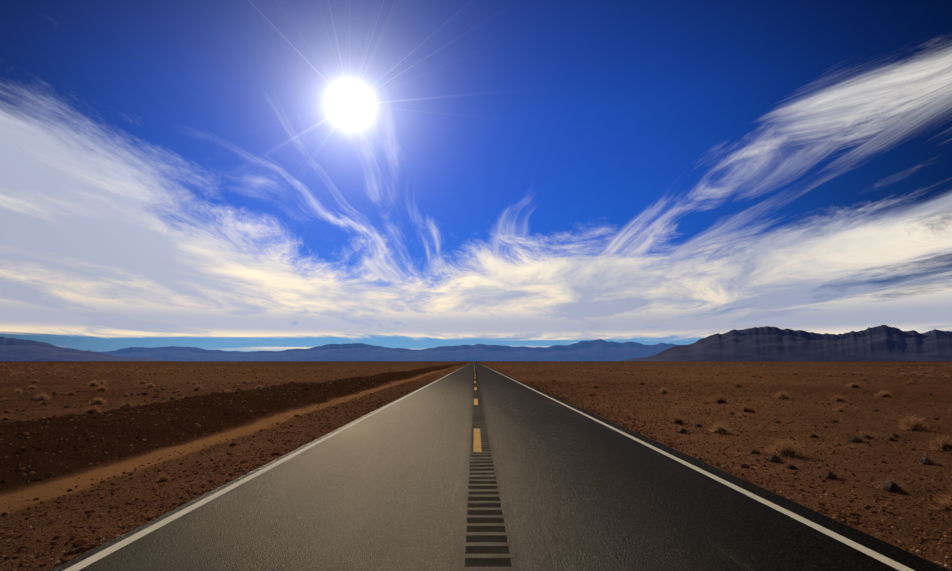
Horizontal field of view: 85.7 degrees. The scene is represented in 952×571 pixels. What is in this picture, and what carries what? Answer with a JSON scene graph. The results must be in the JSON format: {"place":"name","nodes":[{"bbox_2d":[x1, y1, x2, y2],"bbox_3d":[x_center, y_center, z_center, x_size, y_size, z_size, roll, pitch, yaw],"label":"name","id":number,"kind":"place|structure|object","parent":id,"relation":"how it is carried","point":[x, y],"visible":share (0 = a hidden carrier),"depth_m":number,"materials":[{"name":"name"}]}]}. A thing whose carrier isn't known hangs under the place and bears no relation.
{"place":"outdoors","nodes":[
{"label":"outdoors","id":0,"kind":"place"},
{"bbox_2d":[0,336,170,360],"bbox_3d":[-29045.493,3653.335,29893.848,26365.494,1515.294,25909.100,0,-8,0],"label":"mountains","id":1,"kind":"structure","parent":0,"point":[13,349],"depth_m":29797.21,"materials":[{"name":"blue stone"}]},
{"bbox_2d":[101,339,678,360],"bbox_3d":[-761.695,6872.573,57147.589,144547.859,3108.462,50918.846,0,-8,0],"label":"mountains","id":2,"kind":"structure","parent":0,"point":[598,350],"depth_m":67546.75,"materials":[{"name":"blue stone"}]},
{"bbox_2d":[0,361,951,570],"bbox_3d":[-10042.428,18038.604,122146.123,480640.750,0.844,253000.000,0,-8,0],"label":"ground","id":3,"kind":"structure","parent":0,"point":[77,458],"depth_m":13.38,"materials":[{"name":"brown soil"}]},
{"bbox_2d":[0,362,951,511],"bbox_3d":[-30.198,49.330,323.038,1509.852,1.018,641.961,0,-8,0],"label":"desert shrubs","id":4,"kind":"object","parent":3,"relation":"on","point":[787,450],"visible":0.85,"depth_m":39.99,"materials":[{"name":"brown plant"}]},
{"bbox_2d":[0,376,951,570],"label":"verge stones","id":5,"kind":"object","parent":3,"relation":"on","point":[79,541],"visible":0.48,"depth_m":11.16,"materials":[{"name":"brown gravel"}]},
{"bbox_2d":[0,0,951,351],"label":"sky","id":6,"kind":"structure","parent":0,"point":[224,175],"materials":[{"name":"blue"}]},
{"bbox_2d":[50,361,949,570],"bbox_3d":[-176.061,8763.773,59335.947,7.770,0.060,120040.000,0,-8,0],"label":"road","id":7,"kind":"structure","parent":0,"point":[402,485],"depth_m":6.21,"materials":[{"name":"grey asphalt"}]},
{"bbox_2d":[63,362,914,570],"bbox_3d":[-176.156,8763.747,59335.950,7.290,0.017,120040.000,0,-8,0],"label":"road markings","id":8,"kind":"object","parent":7,"relation":"on","point":[476,448],"visible":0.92,"depth_m":6.42,"materials":[{"name":"white paint"}]},
{"bbox_2d":[624,325,951,360],"bbox_3d":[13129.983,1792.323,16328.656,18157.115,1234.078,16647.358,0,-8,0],"label":"mountains","id":9,"kind":"structure","parent":0,"point":[877,343],"depth_m":15347.40,"materials":[{"name":"grey stone"}]}
]}

